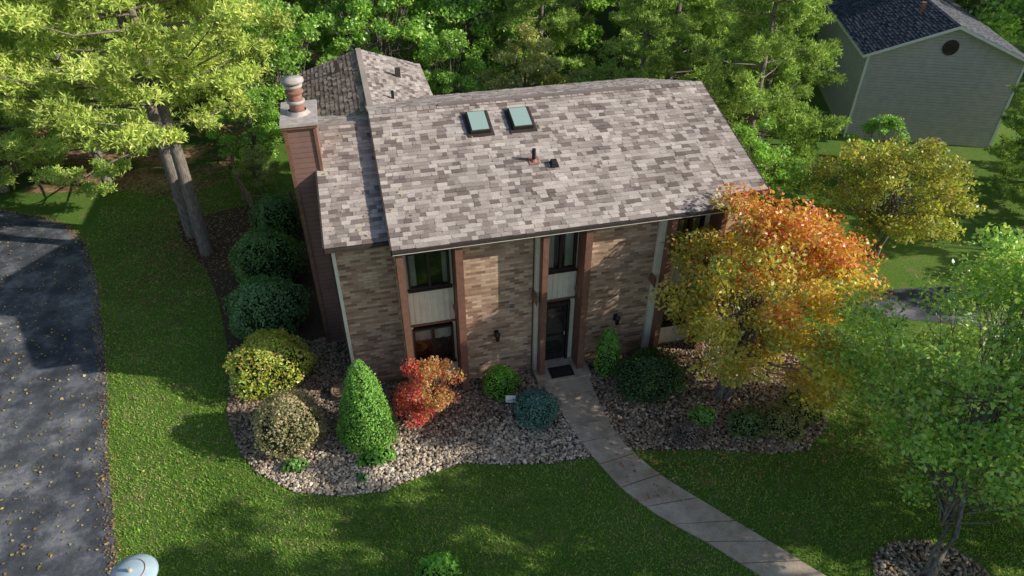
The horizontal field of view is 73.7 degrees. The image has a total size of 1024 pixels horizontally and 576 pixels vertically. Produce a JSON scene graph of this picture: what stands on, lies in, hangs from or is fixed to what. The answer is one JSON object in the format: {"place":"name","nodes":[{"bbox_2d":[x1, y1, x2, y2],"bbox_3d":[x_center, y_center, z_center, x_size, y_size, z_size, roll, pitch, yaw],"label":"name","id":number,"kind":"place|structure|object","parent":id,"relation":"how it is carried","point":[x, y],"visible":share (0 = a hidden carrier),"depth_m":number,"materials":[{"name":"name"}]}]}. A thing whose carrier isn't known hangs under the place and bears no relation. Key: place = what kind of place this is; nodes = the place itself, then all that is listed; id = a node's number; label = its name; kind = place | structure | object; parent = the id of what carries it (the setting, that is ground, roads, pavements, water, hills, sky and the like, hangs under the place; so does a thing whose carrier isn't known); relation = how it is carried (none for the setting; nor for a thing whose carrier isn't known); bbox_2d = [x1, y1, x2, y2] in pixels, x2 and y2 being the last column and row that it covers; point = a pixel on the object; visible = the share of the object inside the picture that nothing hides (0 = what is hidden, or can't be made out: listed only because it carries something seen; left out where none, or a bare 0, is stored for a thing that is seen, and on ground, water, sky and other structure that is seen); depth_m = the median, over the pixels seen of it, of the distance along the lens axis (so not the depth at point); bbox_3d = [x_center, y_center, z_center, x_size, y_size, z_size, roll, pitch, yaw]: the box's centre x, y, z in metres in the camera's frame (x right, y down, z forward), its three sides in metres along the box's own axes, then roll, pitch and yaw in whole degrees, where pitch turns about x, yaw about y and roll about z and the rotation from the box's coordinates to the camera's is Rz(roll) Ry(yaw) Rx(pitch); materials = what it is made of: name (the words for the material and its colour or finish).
{"place":"outdoors","nodes":[
{"label":"outdoors","id":0,"kind":"place"},
{"bbox_2d":[0,211,116,575],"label":"asphalt driveway","id":1,"kind":"structure","parent":0,"point":[33,420],"depth_m":19.77,"materials":[{"name":"grey asphalt"}]},
{"bbox_2d":[0,213,116,574],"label":"fallen leaves","id":2,"kind":"object","parent":1,"relation":"on","point":[89,448],"visible":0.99,"depth_m":19.86,"materials":[{"name":"brown plant"}]},
{"bbox_2d":[0,209,128,573],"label":"fallen leaves","id":3,"kind":"object","parent":1,"relation":"on","point":[110,492],"visible":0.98,"depth_m":19.33,"materials":[{"name":"brown plant"}]},
{"bbox_2d":[0,25,1023,575],"bbox_3d":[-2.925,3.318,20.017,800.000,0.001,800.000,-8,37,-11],"label":"lawn ground","id":4,"kind":"structure","parent":0,"point":[902,265],"depth_m":17.70,"materials":[{"name":"plant"}]},
{"bbox_2d":[109,554,158,575],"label":"lamp post","id":5,"kind":"object","parent":4,"relation":"on","point":[141,565],"visible":1,"depth_m":11.45,"materials":[{"name":"white metal"}]},
{"bbox_2d":[86,152,314,446],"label":"fallen leaves","id":6,"kind":"object","parent":4,"relation":"on","point":[167,250],"visible":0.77,"depth_m":26.18,"materials":[{"name":"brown plant"}]},
{"bbox_2d":[205,87,282,170],"bbox_3d":[-11.828,-7.038,30.692,3.359,4.104,3.208,8,37,10],"label":"linden tree","id":7,"kind":"object","parent":4,"relation":"on","point":[251,133],"visible":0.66,"depth_m":30.32,"materials":[{"name":"green plant"}]},
{"bbox_2d":[231,143,282,194],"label":"dogwood tree","id":8,"kind":"object","parent":4,"relation":"on","point":[265,176],"visible":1,"depth_m":29.33,"materials":[{"name":"green plant"}]},
{"bbox_2d":[230,144,296,217],"bbox_3d":[-11.134,-4.558,29.721,8.028,1.250,2.714,26,43,31],"label":"split rail fence","id":9,"kind":"object","parent":4,"relation":"on","point":[249,195],"visible":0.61,"depth_m":28.49,"materials":[{"name":"brown wood"}]},
{"bbox_2d":[218,0,335,135],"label":"oak tree","id":10,"kind":"object","parent":4,"relation":"on","point":[274,91],"visible":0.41,"depth_m":30.87,"materials":[{"name":"green plant"}]},
{"bbox_2d":[311,0,447,91],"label":"oak tree","id":11,"kind":"object","parent":4,"relation":"on","point":[383,28],"visible":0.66,"depth_m":33.67,"materials":[{"name":"green plant"}]},
{"bbox_2d":[177,202,591,495],"bbox_3d":[-5.769,0.872,23.352,8.829,0.001,18.696,-19,40,-23],"label":"garden bed","id":12,"kind":"object","parent":4,"relation":"on","point":[310,325],"visible":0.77,"depth_m":23.31,"materials":[{"name":"grey gravel"}]},
{"bbox_2d":[0,0,264,256],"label":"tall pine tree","id":13,"kind":"object","parent":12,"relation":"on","point":[61,106],"visible":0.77,"depth_m":20.33,"materials":[{"name":"green plant"}]},
{"bbox_2d":[0,0,296,238],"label":"tall pine tree","id":14,"kind":"object","parent":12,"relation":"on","point":[198,63],"visible":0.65,"depth_m":21.31,"materials":[{"name":"green plant"}]},
{"bbox_2d":[221,272,313,339],"bbox_3d":[-7.907,0.651,22.087,2.952,2.194,2.596,-8,37,-11],"label":"rhododendron shrub","id":15,"kind":"object","parent":12,"relation":"on","point":[264,302],"visible":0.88,"depth_m":21.54,"materials":[{"name":"green plant"}]},
{"bbox_2d":[227,226,307,289],"bbox_3d":[-8.700,-1.037,24.219,2.905,2.429,2.838,-8,37,-11],"label":"holly shrub","id":16,"kind":"object","parent":12,"relation":"on","point":[264,250],"visible":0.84,"depth_m":23.62,"materials":[{"name":"green plant"}]},
{"bbox_2d":[222,327,320,401],"bbox_3d":[-7.171,2.121,20.362,2.792,1.912,2.494,-8,37,-11],"label":"golden shrub","id":17,"kind":"object","parent":12,"relation":"on","point":[268,362],"visible":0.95,"depth_m":19.74,"materials":[{"name":"yellow plant"}]},
{"bbox_2d":[247,193,301,242],"bbox_3d":[-9.296,-2.728,26.752,2.040,2.184,2.026,-8,37,-11],"label":"holly shrub","id":18,"kind":"object","parent":12,"relation":"on","point":[273,213],"visible":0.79,"depth_m":26.28,"materials":[{"name":"green plant"}]},
{"bbox_2d":[248,388,327,459],"bbox_3d":[-6.002,3.509,18.362,1.991,1.978,1.903,-8,37,-11],"label":"olive shrub","id":19,"kind":"object","parent":12,"relation":"on","point":[288,423],"visible":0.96,"depth_m":17.87,"materials":[{"name":"green plant"}]},
{"bbox_2d":[281,456,308,472],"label":"perennial plant","id":20,"kind":"object","parent":12,"relation":"on","point":[295,465],"visible":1,"depth_m":17.88,"materials":[{"name":"green plant"}]},
{"bbox_2d":[279,75,344,342],"bbox_3d":[-5.762,-2.128,20.331,0.960,8.420,1.700,-8,37,-11],"label":"chimney","id":21,"kind":"object","parent":12,"relation":"on","point":[298,125],"visible":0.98,"depth_m":18.81,"materials":[{"name":"brown wood"}]},
{"bbox_2d":[356,473,367,481],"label":"perennial plant","id":22,"kind":"object","parent":12,"relation":"on","point":[361,477],"visible":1,"depth_m":17.64,"materials":[{"name":"green plant"}]},
{"bbox_2d":[336,359,399,454],"bbox_3d":[-3.971,2.987,18.180,1.726,3.030,1.690,-8,37,-11],"label":"dwarf spruce","id":23,"kind":"object","parent":12,"relation":"on","point":[367,417],"visible":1,"depth_m":17.94,"materials":[{"name":"green plant"}]},
{"bbox_2d":[356,446,395,467],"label":"perennial plant","id":24,"kind":"object","parent":12,"relation":"on","point":[375,457],"visible":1,"depth_m":18.07,"materials":[{"name":"green plant"}]},
{"bbox_2d":[226,337,593,496],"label":"river rock gravel","id":25,"kind":"structure","parent":12,"relation":"on","point":[494,451],"depth_m":18.75,"materials":[{"name":"stone"}]},
{"bbox_2d":[330,382,344,400],"bbox_3d":[-5.047,3.072,20.143,0.610,0.249,0.610,-8,37,-11],"label":"garden hose reel","id":26,"kind":"object","parent":25,"relation":"on","point":[337,389],"visible":0.58,"depth_m":20.03,"materials":[{"name":"beige plastic"}]},
{"bbox_2d":[389,355,466,429],"bbox_3d":[-2.370,2.829,18.885,2.125,2.141,1.943,17,39,21],"label":"japanese maple","id":27,"kind":"object","parent":12,"relation":"on","point":[426,372],"visible":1,"depth_m":18.57,"materials":[{"name":"red plant"}]},
{"bbox_2d":[482,364,521,401],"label":"boxwood","id":28,"kind":"object","parent":12,"relation":"on","point":[499,383],"visible":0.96,"depth_m":19.81,"materials":[{"name":"green plant"}]},
{"bbox_2d":[506,395,515,407],"bbox_3d":[-0.036,3.314,19.582,0.288,0.520,0.151,-2,36,-2],"label":"yard sign","id":29,"kind":"object","parent":12,"relation":"on","point":[509,398],"visible":0.88,"depth_m":19.47,"materials":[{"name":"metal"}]},
{"bbox_2d":[510,386,561,430],"bbox_3d":[0.718,3.376,19.238,1.502,1.201,1.368,-8,37,-11],"label":"blue spruce shrub","id":30,"kind":"object","parent":12,"relation":"on","point":[536,408],"visible":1,"depth_m":18.93,"materials":[{"name":"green plant"}]},
{"bbox_2d":[415,551,461,575],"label":"shrub","id":31,"kind":"object","parent":4,"relation":"on","point":[441,564],"visible":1,"depth_m":14.67,"materials":[{"name":"green plant"}]},
{"bbox_2d":[418,28,489,94],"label":"linden tree","id":32,"kind":"object","parent":4,"relation":"on","point":[450,41],"visible":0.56,"depth_m":32.84,"materials":[{"name":"green plant"}]},
{"bbox_2d":[473,21,567,90],"bbox_3d":[0.516,-10.059,33.592,5.098,5.555,5.376,-8,37,-11],"label":"dogwood tree","id":33,"kind":"object","parent":4,"relation":"on","point":[549,66],"visible":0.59,"depth_m":32.57,"materials":[{"name":"green plant"}]},
{"bbox_2d":[475,0,597,89],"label":"white pine tree","id":34,"kind":"object","parent":4,"relation":"on","point":[559,17],"visible":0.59,"depth_m":35.19,"materials":[{"name":"green plant"}]},
{"bbox_2d":[335,196,748,381],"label":"walls","id":35,"kind":"structure","parent":4,"relation":"on","point":[498,277],"depth_m":19.44,"materials":[{"name":"brick"}]},
{"bbox_2d":[299,48,432,115],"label":"wing roof","id":36,"kind":"structure","parent":35,"relation":"on","point":[355,82],"depth_m":25.32,"materials":[{"name":"grey"}]},
{"bbox_2d":[405,249,452,293],"bbox_3d":[-2.269,-0.608,18.321,1.210,1.380,0.570,-8,37,-11],"label":"window","id":37,"kind":"structure","parent":35,"relation":"in","point":[429,267],"depth_m":18.45,"materials":[{"name":"black glass"}]},
{"bbox_2d":[412,322,456,362],"bbox_3d":[-2.289,1.521,19.873,1.230,1.530,0.570,-8,37,-11],"label":"window","id":38,"kind":"structure","parent":35,"relation":"in","point":[434,339],"depth_m":19.86,"materials":[{"name":"black glass"}]},
{"bbox_2d":[494,330,500,341],"bbox_3d":[-0.427,1.400,19.774,0.173,0.323,0.279,-8,37,-11],"label":"wall lantern","id":39,"kind":"object","parent":35,"relation":"attached to","point":[497,334],"depth_m":19.70,"materials":[{"name":"black metal"}]},
{"bbox_2d":[508,301,514,307],"bbox_3d":[-0.006,0.484,19.369,0.180,0.180,0.064,-8,37,-11],"label":"dryer vent","id":40,"kind":"object","parent":35,"relation":"attached to","point":[511,304],"visible":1,"depth_m":19.35,"materials":[{"name":"metal"}]},
{"bbox_2d":[315,79,768,373],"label":"trim","id":41,"kind":"structure","parent":35,"relation":"attached to","point":[332,257],"depth_m":17.89,"materials":[{"name":"wood"}]},
{"bbox_2d":[317,78,767,250],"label":"roof","id":42,"kind":"structure","parent":35,"relation":"on","point":[625,149],"depth_m":19.18,"materials":[{"name":"grey"}]},
{"bbox_2d":[461,110,494,137],"bbox_3d":[-0.996,-4.822,19.926,0.780,0.429,1.087,-8,37,-11],"label":"skylight","id":43,"kind":"object","parent":42,"relation":"on","point":[477,123],"visible":1,"depth_m":19.78,"materials":[{"name":"glass"}]},
{"bbox_2d":[503,106,537,133],"bbox_3d":[0.237,-5.003,20.173,0.800,0.429,1.087,-8,37,-11],"label":"skylight","id":44,"kind":"object","parent":42,"relation":"on","point":[520,119],"visible":1,"depth_m":20.02,"materials":[{"name":"glass"}]},
{"bbox_2d":[527,148,539,164],"bbox_3d":[0.614,-3.689,19.090,0.300,0.430,0.300,-8,37,-11],"label":"vent pipe","id":45,"kind":"object","parent":42,"relation":"on","point":[533,159],"visible":1,"depth_m":19.11,"materials":[{"name":"black metal"}]},
{"bbox_2d":[549,158,558,167],"bbox_3d":[1.183,-3.500,19.113,0.240,0.180,0.240,-8,37,-11],"label":"roof vent","id":46,"kind":"object","parent":42,"relation":"on","point":[553,163],"visible":1,"depth_m":19.06,"materials":[{"name":"black metal"}]},
{"bbox_2d":[403,215,710,362],"bbox_3d":[1.384,0.018,19.752,8.800,4.040,0.100,-8,37,-11],"label":"window surround","id":47,"kind":"object","parent":35,"relation":"attached to","point":[707,219],"visible":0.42,"depth_m":19.24,"materials":[{"name":"brown wood"}]},
{"bbox_2d":[548,232,577,274],"bbox_3d":[1.298,-1.137,19.027,1.000,1.480,0.570,-8,37,-11],"label":"window","id":48,"kind":"structure","parent":35,"relation":"in","point":[561,250],"depth_m":19.12,"materials":[{"name":"black glass"}]},
{"bbox_2d":[613,314,620,324],"bbox_3d":[3.155,0.957,20.549,0.173,0.323,0.279,-8,37,-11],"label":"wall lantern","id":49,"kind":"object","parent":35,"relation":"attached to","point":[616,318],"depth_m":20.49,"materials":[{"name":"black metal"}]},
{"bbox_2d":[661,286,691,327],"bbox_3d":[5.021,0.453,21.333,0.930,1.530,0.570,-8,37,-11],"label":"window","id":50,"kind":"structure","parent":35,"relation":"in","point":[667,323],"depth_m":21.50,"materials":[{"name":"black glass"}]},
{"bbox_2d":[674,215,705,252],"bbox_3d":[5.021,-1.673,19.777,0.930,1.380,0.570,-8,37,-11],"label":"window","id":51,"kind":"structure","parent":35,"relation":"in","point":[690,224],"depth_m":19.58,"materials":[{"name":"black glass"}]},
{"bbox_2d":[94,177,1023,575],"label":"fallen leaves","id":52,"kind":"object","parent":4,"relation":"on","point":[500,443],"visible":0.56,"depth_m":17.73,"materials":[{"name":"brown plant"}]},
{"bbox_2d":[395,213,728,398],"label":"facade posts","id":53,"kind":"object","parent":4,"relation":"on","point":[425,308],"visible":0.69,"depth_m":19.27,"materials":[{"name":"brown paint"}]},
{"bbox_2d":[545,298,574,359],"bbox_3d":[1.337,1.242,20.602,1.030,2.380,0.150,-8,37,-11],"label":"front door","id":54,"kind":"structure","parent":53,"relation":"attached to","point":[559,323],"depth_m":20.62,"materials":[{"name":"black glass"}]},
{"bbox_2d":[531,356,594,386],"bbox_3d":[1.485,2.538,20.964,1.950,0.140,0.980,-8,37,-11],"label":"entry stoop","id":55,"kind":"object","parent":4,"relation":"on","point":[545,379],"visible":0.68,"depth_m":20.76,"materials":[{"name":"concrete"}]},
{"bbox_2d":[548,364,574,378],"bbox_3d":[1.499,2.542,20.818,0.720,0.023,0.460,-8,37,-11],"label":"door mat","id":56,"kind":"object","parent":55,"relation":"on","point":[560,371],"depth_m":20.80,"materials":[{"name":"black rubber"}]},
{"bbox_2d":[562,68,591,83],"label":"dogwood tree","id":57,"kind":"object","parent":4,"relation":"on","point":[578,72],"visible":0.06,"depth_m":32.51,"materials":[{"name":"green plant"}]},
{"bbox_2d":[572,0,704,82],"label":"white pine tree","id":58,"kind":"object","parent":4,"relation":"on","point":[654,55],"visible":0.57,"depth_m":30.18,"materials":[{"name":"green plant"}]},
{"bbox_2d":[614,0,742,87],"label":"white pine tree","id":59,"kind":"object","parent":4,"relation":"on","point":[706,25],"visible":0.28,"depth_m":35.95,"materials":[{"name":"green plant"}]},
{"bbox_2d":[544,378,825,575],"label":"concrete walkway","id":60,"kind":"structure","parent":4,"relation":"on","point":[706,522],"depth_m":17.25,"materials":[{"name":"grey concrete"}]},
{"bbox_2d":[585,303,827,454],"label":"river rock gravel","id":61,"kind":"structure","parent":4,"relation":"on","point":[651,411],"depth_m":19.75,"materials":[{"name":"grey gravel"}]},
{"bbox_2d":[593,327,620,377],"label":"column shrub","id":62,"kind":"object","parent":61,"relation":"on","point":[607,355],"visible":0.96,"depth_m":20.31,"materials":[{"name":"green plant"}]},
{"bbox_2d":[611,346,689,403],"bbox_3d":[4.105,2.458,20.260,2.459,1.473,2.143,-8,37,-11],"label":"yew shrub","id":63,"kind":"object","parent":61,"relation":"on","point":[652,375],"visible":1,"depth_m":19.73,"materials":[{"name":"green plant"}]},
{"bbox_2d":[670,420,703,446],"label":"barberry shrub","id":64,"kind":"object","parent":61,"relation":"on","point":[685,433],"visible":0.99,"depth_m":18.53,"materials":[{"name":"grey plant"}]},
{"bbox_2d":[687,403,716,425],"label":"perennial plant","id":65,"kind":"object","parent":61,"relation":"on","point":[699,415],"visible":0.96,"depth_m":19.19,"materials":[{"name":"green plant"}]},
{"bbox_2d":[580,334,896,501],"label":"fallen leaves","id":66,"kind":"object","parent":61,"relation":"on","point":[680,416],"visible":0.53,"depth_m":18.78,"materials":[{"name":"brown plant"}]},
{"bbox_2d":[725,402,770,440],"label":"spirea shrub","id":67,"kind":"object","parent":61,"relation":"on","point":[746,421],"visible":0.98,"depth_m":18.82,"materials":[{"name":"green plant"}]},
{"bbox_2d":[649,183,893,416],"bbox_3d":[6.728,0.543,18.541,5.870,6.271,6.728,15,39,19],"label":"maple tree","id":68,"kind":"object","parent":61,"relation":"on","point":[756,341],"visible":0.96,"depth_m":17.41,"materials":[{"name":"orange plant"}]},
{"bbox_2d":[758,400,807,444],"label":"spirea shrub","id":69,"kind":"object","parent":61,"relation":"on","point":[784,422],"visible":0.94,"depth_m":18.76,"materials":[{"name":"green plant"}]},
{"bbox_2d":[776,383,833,423],"bbox_3d":[8.445,3.232,19.523,1.645,0.984,1.380,-8,37,-11],"label":"spirea shrub","id":70,"kind":"object","parent":61,"relation":"on","point":[814,418],"visible":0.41,"depth_m":19.23,"materials":[{"name":"green plant"}]},
{"bbox_2d":[705,4,820,59],"bbox_3d":[14.691,-15.653,39.883,5.932,7.152,6.435,-28,44,-32],"label":"oak tree","id":71,"kind":"object","parent":4,"relation":"on","point":[799,37],"visible":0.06,"depth_m":39.39,"materials":[{"name":"green plant"}]},
{"bbox_2d":[730,116,806,226],"bbox_3d":[8.924,-4.311,26.411,3.896,4.761,3.721,-24,42,-29],"label":"linden tree","id":72,"kind":"object","parent":4,"relation":"on","point":[760,153],"visible":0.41,"depth_m":25.26,"materials":[{"name":"green plant"}]},
{"bbox_2d":[689,0,852,193],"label":"white pine tree","id":73,"kind":"object","parent":4,"relation":"on","point":[773,46],"visible":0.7,"depth_m":26.59,"materials":[{"name":"green plant"}]},
{"bbox_2d":[696,0,847,163],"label":"white pine tree","id":74,"kind":"object","parent":4,"relation":"on","point":[811,23],"visible":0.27,"depth_m":29.90,"materials":[{"name":"green plant"}]},
{"bbox_2d":[839,113,913,185],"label":"linden tree","id":75,"kind":"object","parent":4,"relation":"on","point":[890,123],"visible":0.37,"depth_m":29.41,"materials":[{"name":"green plant"}]},
{"bbox_2d":[800,136,987,259],"bbox_3d":[14.008,-3.379,24.872,5.559,5.087,5.660,-23,42,-28],"label":"crabapple tree","id":76,"kind":"object","parent":4,"relation":"on","point":[873,188],"visible":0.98,"depth_m":23.95,"materials":[{"name":"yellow plant"}]},
{"bbox_2d":[815,222,1023,575],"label":"cherry tree","id":77,"kind":"object","parent":4,"relation":"on","point":[967,452],"visible":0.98,"depth_m":14.82,"materials":[{"name":"green plant"}]},
{"bbox_2d":[871,538,991,575],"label":"river rock gravel","id":78,"kind":"structure","parent":4,"relation":"on","point":[907,569],"depth_m":15.80,"materials":[{"name":"stone"}]},
{"bbox_2d":[961,0,984,17],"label":"woodland tree","id":79,"kind":"object","parent":4,"relation":"on","point":[968,7],"visible":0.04,"depth_m":46.39,"materials":[{"name":"green plant"}]},
{"bbox_2d":[953,0,1008,16],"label":"spruce tree","id":80,"kind":"object","parent":4,"relation":"on","point":[970,2],"visible":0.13,"depth_m":44.31,"materials":[{"name":"green plant"}]},
{"bbox_2d":[966,0,1023,44],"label":"woodland tree","id":81,"kind":"object","parent":4,"relation":"on","point":[1002,19],"visible":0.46,"depth_m":37.62,"materials":[{"name":"green plant"}]},
{"bbox_2d":[983,322,1021,345],"bbox_3d":[21.294,1.485,21.718,12.290,0.950,0.098,0,36,1],"label":"white rail fence","id":82,"kind":"object","parent":4,"relation":"on","point":[984,342],"visible":0.14,"depth_m":21.83,"materials":[{"name":"paint"}]},
{"bbox_2d":[983,84,1023,180],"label":"white pine tree","id":83,"kind":"object","parent":4,"relation":"on","point":[1003,152],"visible":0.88,"depth_m":30.00,"materials":[{"name":"green plant"}]},
{"bbox_2d":[987,147,1023,208],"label":"white pine tree","id":84,"kind":"object","parent":4,"relation":"on","point":[1014,196],"visible":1,"depth_m":28.36,"materials":[{"name":"green plant"}]},
{"bbox_2d":[0,0,1023,198],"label":"forest floor","id":85,"kind":"structure","parent":0,"point":[195,146],"depth_m":33.77,"materials":[{"name":"green plant"}]},
{"bbox_2d":[0,59,81,192],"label":"larch tree","id":86,"kind":"object","parent":85,"relation":"on","point":[20,128],"visible":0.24,"depth_m":28.47,"materials":[{"name":"green plant"}]},
{"bbox_2d":[0,0,179,199],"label":"larch tree","id":87,"kind":"object","parent":85,"relation":"on","point":[53,146],"visible":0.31,"depth_m":27.52,"materials":[{"name":"green plant"}]},
{"bbox_2d":[1,1,185,142],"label":"larch tree","id":88,"kind":"object","parent":85,"relation":"on","point":[112,21],"visible":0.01,"depth_m":30.61,"materials":[{"name":"green plant"}]},
{"bbox_2d":[114,0,266,96],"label":"oak tree","id":89,"kind":"object","parent":85,"relation":"on","point":[220,44],"depth_m":35.54,"materials":[{"name":"green plant"}]},
{"bbox_2d":[246,0,323,39],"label":"oak tree","id":90,"kind":"object","parent":85,"relation":"on","point":[294,2],"visible":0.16,"depth_m":47.57,"materials":[{"name":"green plant"}]},
{"bbox_2d":[281,0,412,52],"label":"oak tree","id":91,"kind":"object","parent":85,"relation":"on","point":[325,37],"visible":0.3,"depth_m":39.67,"materials":[{"name":"green plant"}]},
{"bbox_2d":[374,0,476,26],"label":"oak tree","id":92,"kind":"object","parent":85,"relation":"on","point":[435,19],"visible":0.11,"depth_m":46.15,"materials":[{"name":"green plant"}]},
{"bbox_2d":[399,0,533,90],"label":"oak tree","id":93,"kind":"object","parent":85,"relation":"on","point":[476,31],"visible":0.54,"depth_m":36.22,"materials":[{"name":"green plant"}]},
{"bbox_2d":[485,0,609,56],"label":"oak tree","id":94,"kind":"object","parent":85,"relation":"on","point":[594,31],"visible":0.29,"depth_m":41.50,"materials":[{"name":"green plant"}]},
{"bbox_2d":[570,0,609,15],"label":"oak tree","id":95,"kind":"object","parent":85,"relation":"on","point":[584,11],"visible":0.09,"depth_m":46.87,"materials":[{"name":"green plant"}]},
{"bbox_2d":[601,0,707,38],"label":"oak tree","id":96,"kind":"object","parent":85,"relation":"on","point":[613,5],"visible":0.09,"depth_m":43.03,"materials":[{"name":"green plant"}]},
{"bbox_2d":[811,5,1023,147],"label":"walls","id":97,"kind":"structure","parent":0,"point":[925,88],"depth_m":33.24,"materials":[{"name":"grey"}]},
{"bbox_2d":[826,0,1023,60],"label":"roof","id":98,"kind":"structure","parent":97,"relation":"on","point":[871,27],"depth_m":33.89,"materials":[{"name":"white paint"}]},
{"bbox_2d":[843,56,1023,146],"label":"corner trim","id":99,"kind":"structure","parent":97,"relation":"attached to","point":[996,129],"depth_m":33.36,"materials":[{"name":"white paint"}]},
{"bbox_2d":[942,40,959,54],"bbox_3d":[20.441,-11.195,31.804,0.720,0.720,0.049,6,37,9],"label":"gable vent","id":100,"kind":"object","parent":97,"relation":"attached to","point":[950,47],"visible":1,"depth_m":31.80,"materials":[{"name":"metal"}]},
{"bbox_2d":[861,285,1023,327],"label":"neighbour driveway","id":101,"kind":"structure","parent":0,"point":[913,312],"depth_m":23.66,"materials":[{"name":"grey asphalt"}]}
]}

